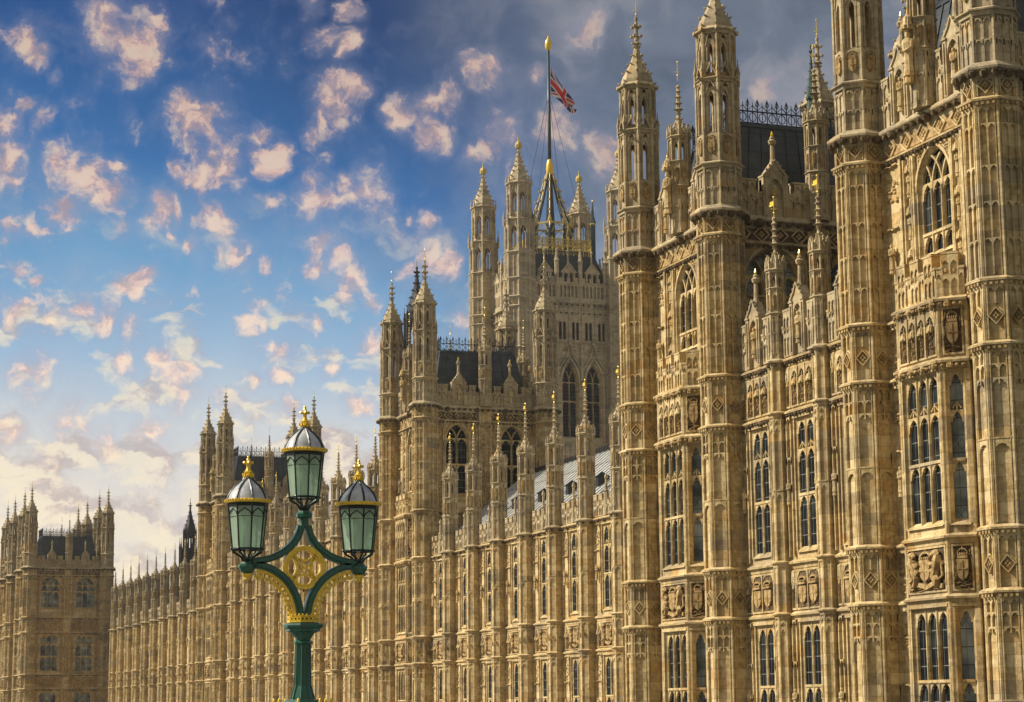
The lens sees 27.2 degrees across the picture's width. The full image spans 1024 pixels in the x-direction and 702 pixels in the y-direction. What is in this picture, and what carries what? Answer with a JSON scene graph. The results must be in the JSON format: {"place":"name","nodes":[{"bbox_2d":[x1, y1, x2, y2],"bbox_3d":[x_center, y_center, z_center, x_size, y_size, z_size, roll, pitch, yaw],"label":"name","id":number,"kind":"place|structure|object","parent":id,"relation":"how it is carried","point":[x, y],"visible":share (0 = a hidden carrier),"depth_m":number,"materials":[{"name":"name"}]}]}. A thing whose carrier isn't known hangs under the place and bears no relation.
{"place":"outdoors","nodes":[
{"label":"outdoors","id":0,"kind":"place"},
{"bbox_2d":[11,604,14,701],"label":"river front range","id":1,"kind":"structure","parent":0,"point":[13,647],"depth_m":328.65,"materials":[{"name":"stone"}]},
{"bbox_2d":[0,494,92,701],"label":"river front tower","id":2,"kind":"structure","parent":0,"point":[8,542],"depth_m":334.76,"materials":[{"name":"stone"}]},
{"bbox_2d":[1,640,3,674],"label":"window","id":3,"kind":"structure","parent":2,"relation":"in","point":[2,640],"depth_m":337.48,"materials":[{"name":"stone"}]},
{"bbox_2d":[11,481,115,701],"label":"river front tower","id":4,"kind":"structure","parent":0,"point":[63,586],"depth_m":316.26,"materials":[{"name":"stone"}]},
{"bbox_2d":[18,635,20,672],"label":"window","id":5,"kind":"structure","parent":4,"relation":"in","point":[19,635],"depth_m":317.65,"materials":[{"name":"stone"}]},
{"bbox_2d":[38,691,56,701],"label":"window","id":6,"kind":"structure","parent":4,"relation":"in","point":[43,696],"depth_m":313.56,"materials":[{"name":"glass"}]},
{"bbox_2d":[39,634,58,671],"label":"window","id":7,"kind":"structure","parent":4,"relation":"in","point":[48,644],"depth_m":314.64,"materials":[{"name":"glass"}]},
{"bbox_2d":[40,576,60,608],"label":"window","id":8,"kind":"structure","parent":4,"relation":"in","point":[49,586],"depth_m":316.18,"materials":[{"name":"glass"}]},
{"bbox_2d":[73,691,91,701],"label":"window","id":9,"kind":"structure","parent":4,"relation":"in","point":[78,696],"depth_m":315.25,"materials":[{"name":"glass"}]},
{"bbox_2d":[74,634,93,671],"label":"window","id":10,"kind":"structure","parent":4,"relation":"in","point":[83,654],"depth_m":316.33,"materials":[{"name":"glass"}]},
{"bbox_2d":[75,576,95,608],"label":"window","id":11,"kind":"structure","parent":4,"relation":"in","point":[85,588],"depth_m":317.88,"materials":[{"name":"glass"}]},
{"bbox_2d":[106,536,196,701],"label":"river front range","id":12,"kind":"structure","parent":0,"point":[151,649],"depth_m":278.83,"materials":[{"name":"stone"}]},
{"bbox_2d":[194,391,323,701],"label":"river front tower","id":13,"kind":"structure","parent":0,"point":[222,467],"depth_m":245.35,"materials":[{"name":"stone"}]},
{"bbox_2d":[205,682,209,701],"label":"window","id":14,"kind":"structure","parent":13,"relation":"in","point":[207,684],"depth_m":243.82,"materials":[{"name":"stone"}]},
{"bbox_2d":[206,609,210,658],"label":"window","id":15,"kind":"structure","parent":13,"relation":"in","point":[208,612],"depth_m":245.16,"materials":[{"name":"stone"}]},
{"bbox_2d":[211,608,212,657],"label":"window","id":16,"kind":"structure","parent":13,"relation":"in","point":[211,608],"depth_m":243.07,"materials":[{"name":"stone"}]},
{"bbox_2d":[225,427,378,701],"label":"river front range","id":17,"kind":"structure","parent":0,"point":[259,657],"depth_m":201.86,"materials":[{"name":"stone"}]},
{"bbox_2d":[282,597,282,639],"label":"window","id":18,"kind":"structure","parent":17,"relation":"in","point":[282,597],"depth_m":215.04,"materials":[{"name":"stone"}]},
{"bbox_2d":[328,674,329,701],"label":"window","id":19,"kind":"structure","parent":17,"relation":"in","point":[328,674],"depth_m":196.85,"materials":[{"name":"stone"}]},
{"bbox_2d":[328,590,330,644],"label":"window","id":20,"kind":"structure","parent":17,"relation":"in","point":[329,590],"depth_m":198.00,"materials":[{"name":"stone"}]},
{"bbox_2d":[345,672,347,701],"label":"window","id":21,"kind":"structure","parent":17,"relation":"in","point":[346,673],"depth_m":191.12,"materials":[{"name":"stone"}]},
{"bbox_2d":[346,580,348,641],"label":"window","id":22,"kind":"structure","parent":17,"relation":"in","point":[347,581],"depth_m":192.29,"materials":[{"name":"stone"}]},
{"bbox_2d":[364,671,366,701],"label":"window","id":23,"kind":"structure","parent":17,"relation":"in","point":[365,691],"depth_m":185.42,"materials":[{"name":"stone"}]},
{"bbox_2d":[364,576,366,639],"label":"window","id":24,"kind":"structure","parent":17,"relation":"in","point":[364,576],"depth_m":186.60,"materials":[{"name":"stone"}]},
{"bbox_2d":[224,406,381,701],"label":"street lamp","id":25,"kind":"object","parent":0,"point":[247,500],"visible":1,"depth_m":26.60,"materials":[{"name":"green metal"}]},
{"bbox_2d":[0,0,936,598],"label":"sky","id":26,"kind":"structure","parent":0,"point":[201,200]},
{"bbox_2d":[376,249,561,701],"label":"river front tower","id":27,"kind":"structure","parent":0,"point":[434,396],"depth_m":174.45,"materials":[{"name":"stone"}]},
{"bbox_2d":[396,667,404,701],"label":"window","id":28,"kind":"structure","parent":27,"relation":"in","point":[400,672],"depth_m":172.96,"materials":[{"name":"stone"}]},
{"bbox_2d":[396,564,404,634],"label":"window","id":29,"kind":"structure","parent":27,"relation":"in","point":[400,571],"depth_m":174.27,"materials":[{"name":"stone"}]},
{"bbox_2d":[406,667,411,701],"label":"window","id":30,"kind":"structure","parent":27,"relation":"in","point":[409,669],"depth_m":171.19,"materials":[{"name":"stone"}]},
{"bbox_2d":[406,563,411,633],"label":"window","id":31,"kind":"structure","parent":27,"relation":"in","point":[409,567],"depth_m":172.37,"materials":[{"name":"stone"}]},
{"bbox_2d":[407,429,411,492],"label":"window","id":32,"kind":"structure","parent":27,"relation":"in","point":[409,440],"depth_m":176.88,"materials":[{"name":"stone"}]},
{"bbox_2d":[444,422,470,495],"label":"window","id":33,"kind":"structure","parent":27,"relation":"in","point":[460,439],"depth_m":173.17,"materials":[{"name":"glass"}]},
{"bbox_2d":[500,424,523,488],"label":"window","id":34,"kind":"structure","parent":27,"relation":"in","point":[510,438],"depth_m":174.74,"materials":[{"name":"glass"}]},
{"bbox_2d":[430,366,625,701],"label":"river front range","id":35,"kind":"structure","parent":0,"point":[527,589],"depth_m":146.79,"materials":[{"name":"stone"}]},
{"bbox_2d":[436,559,441,630],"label":"window","id":36,"kind":"structure","parent":35,"relation":"in","point":[439,562],"depth_m":167.18,"materials":[{"name":"stone"}]},
{"bbox_2d":[437,665,442,701],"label":"window","id":37,"kind":"structure","parent":35,"relation":"in","point":[439,668],"depth_m":166.05,"materials":[{"name":"stone"}]},
{"bbox_2d":[460,553,465,627],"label":"window","id":38,"kind":"structure","parent":35,"relation":"in","point":[463,556],"depth_m":161.65,"materials":[{"name":"stone"}]},
{"bbox_2d":[461,664,465,701],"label":"window","id":39,"kind":"structure","parent":35,"relation":"in","point":[463,666],"depth_m":160.54,"materials":[{"name":"stone"}]},
{"bbox_2d":[485,548,490,624],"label":"window","id":40,"kind":"structure","parent":35,"relation":"in","point":[487,551],"depth_m":156.39,"materials":[{"name":"stone"}]},
{"bbox_2d":[485,662,491,701],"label":"window","id":41,"kind":"structure","parent":35,"relation":"in","point":[488,664],"depth_m":155.23,"materials":[{"name":"stone"}]},
{"bbox_2d":[511,542,517,621],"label":"window","id":42,"kind":"structure","parent":35,"relation":"in","point":[514,554],"depth_m":151.08,"materials":[{"name":"stone"}]},
{"bbox_2d":[512,660,518,701],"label":"window","id":43,"kind":"structure","parent":35,"relation":"in","point":[515,668],"depth_m":149.94,"materials":[{"name":"stone"}]},
{"bbox_2d":[538,535,546,617],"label":"window","id":44,"kind":"structure","parent":35,"relation":"in","point":[542,539],"depth_m":145.75,"materials":[{"name":"stone"}]},
{"bbox_2d":[540,658,547,701],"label":"window","id":45,"kind":"structure","parent":35,"relation":"in","point":[543,661],"depth_m":144.62,"materials":[{"name":"stone"}]},
{"bbox_2d":[568,528,577,614],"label":"window","id":46,"kind":"structure","parent":35,"relation":"in","point":[573,558],"depth_m":140.44,"materials":[{"name":"stone"}]},
{"bbox_2d":[570,655,578,701],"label":"window","id":47,"kind":"structure","parent":35,"relation":"in","point":[574,659],"depth_m":139.35,"materials":[{"name":"stone"}]},
{"bbox_2d":[600,521,611,610],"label":"window","id":48,"kind":"structure","parent":35,"relation":"in","point":[605,526],"depth_m":135.13,"materials":[{"name":"stone"}]},
{"bbox_2d":[602,653,612,701],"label":"window","id":49,"kind":"structure","parent":35,"relation":"in","point":[607,657],"depth_m":134.04,"materials":[{"name":"stone"}]},
{"bbox_2d":[467,36,621,463],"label":"great flag tower","id":50,"kind":"structure","parent":0,"point":[582,287],"depth_m":354.34,"materials":[{"name":"stone"}]},
{"bbox_2d":[551,68,576,113],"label":"flag","id":51,"kind":"object","parent":50,"relation":"attached to","point":[559,92],"visible":1,"depth_m":368.25,"materials":[{"name":"multicoloured fabric"}]},
{"bbox_2d":[562,362,577,437],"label":"window","id":52,"kind":"structure","parent":50,"relation":"in","point":[569,379],"depth_m":351.69,"materials":[{"name":"glass"}]},
{"bbox_2d":[586,363,601,438],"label":"window","id":53,"kind":"structure","parent":50,"relation":"in","point":[593,380],"depth_m":353.24,"materials":[{"name":"glass"}]},
{"bbox_2d":[613,0,906,701],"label":"river front tower","id":54,"kind":"structure","parent":0,"point":[695,247],"depth_m":95.65,"materials":[{"name":"stone"}]},
{"bbox_2d":[658,442,685,569],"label":"window","id":55,"kind":"structure","parent":54,"relation":"in","point":[671,460],"depth_m":96.17,"materials":[{"name":"glass"}]},
{"bbox_2d":[662,628,688,701],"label":"window","id":56,"kind":"structure","parent":54,"relation":"in","point":[675,654],"depth_m":94.96,"materials":[{"name":"stone"}]},
{"bbox_2d":[675,261,696,351],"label":"window","id":57,"kind":"structure","parent":54,"relation":"in","point":[685,286],"depth_m":98.09,"materials":[{"name":"stone"}]},
{"bbox_2d":[685,440,703,565],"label":"window","id":58,"kind":"structure","parent":54,"relation":"in","point":[693,452],"depth_m":94.45,"materials":[{"name":"glass"}]},
{"bbox_2d":[689,627,706,701],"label":"window","id":59,"kind":"structure","parent":54,"relation":"in","point":[697,636],"depth_m":93.26,"materials":[{"name":"glass"}]},
{"bbox_2d":[745,246,804,313],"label":"window","id":60,"kind":"structure","parent":54,"relation":"in","point":[753,258],"depth_m":94.96,"materials":[{"name":"glass"}]},
{"bbox_2d":[738,175,853,701],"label":"river front range","id":61,"kind":"structure","parent":0,"point":[794,501],"depth_m":86.41,"materials":[{"name":"stone"}]},
{"bbox_2d":[748,423,771,559],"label":"window","id":62,"kind":"structure","parent":61,"relation":"in","point":[758,436],"depth_m":89.99,"materials":[{"name":"glass"}]},
{"bbox_2d":[753,622,775,701],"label":"window","id":63,"kind":"structure","parent":61,"relation":"in","point":[763,632],"depth_m":88.81,"materials":[{"name":"stone"}]},
{"bbox_2d":[792,411,817,552],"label":"window","id":64,"kind":"structure","parent":61,"relation":"in","point":[803,424],"depth_m":86.21,"materials":[{"name":"glass"}]},
{"bbox_2d":[798,618,821,701],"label":"window","id":65,"kind":"structure","parent":61,"relation":"in","point":[809,629],"depth_m":85.02,"materials":[{"name":"stone"}]},
{"bbox_2d":[837,402,847,544],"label":"window","id":66,"kind":"structure","parent":61,"relation":"in","point":[840,405],"depth_m":83.07,"materials":[{"name":"stone"}]},
{"bbox_2d":[844,615,853,701],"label":"window","id":67,"kind":"structure","parent":61,"relation":"in","point":[848,617],"depth_m":81.86,"materials":[{"name":"stone"}]},
{"bbox_2d":[827,0,1023,701],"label":"river front tower","id":68,"kind":"structure","parent":0,"point":[925,145],"depth_m":75.79,"materials":[{"name":"stone"}]},
{"bbox_2d":[899,368,944,530],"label":"window","id":69,"kind":"structure","parent":68,"relation":"in","point":[920,402],"depth_m":75.91,"materials":[{"name":"glass"}]},
{"bbox_2d":[908,603,951,701],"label":"window","id":70,"kind":"structure","parent":68,"relation":"in","point":[929,624],"depth_m":74.68,"materials":[{"name":"stone"}]},
{"bbox_2d":[915,141,952,258],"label":"window","id":71,"kind":"structure","parent":68,"relation":"in","point":[932,180],"depth_m":77.82,"materials":[{"name":"stone"}]},
{"bbox_2d":[941,365,973,524],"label":"window","id":72,"kind":"structure","parent":68,"relation":"in","point":[955,390],"depth_m":74.21,"materials":[{"name":"glass"}]},
{"bbox_2d":[951,602,981,701],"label":"window","id":73,"kind":"structure","parent":68,"relation":"in","point":[965,615],"depth_m":73.02,"materials":[{"name":"stone"}]},
{"bbox_3d":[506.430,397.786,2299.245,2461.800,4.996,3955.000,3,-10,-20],"label":"ground","id":74,"kind":"structure","parent":0,"visible":0},
{"bbox_2d":[179,498,197,586],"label":"ventilation spirelet","id":75,"kind":"object","parent":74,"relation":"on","point":[190,530],"visible":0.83,"depth_m":331.76,"materials":[{"name":"grey metal"}]},
{"bbox_2d":[402,266,421,369],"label":"ventilation spire","id":76,"kind":"structure","parent":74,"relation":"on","point":[410,307],"depth_m":350.74,"materials":[{"name":"beige stone"}]}
]}

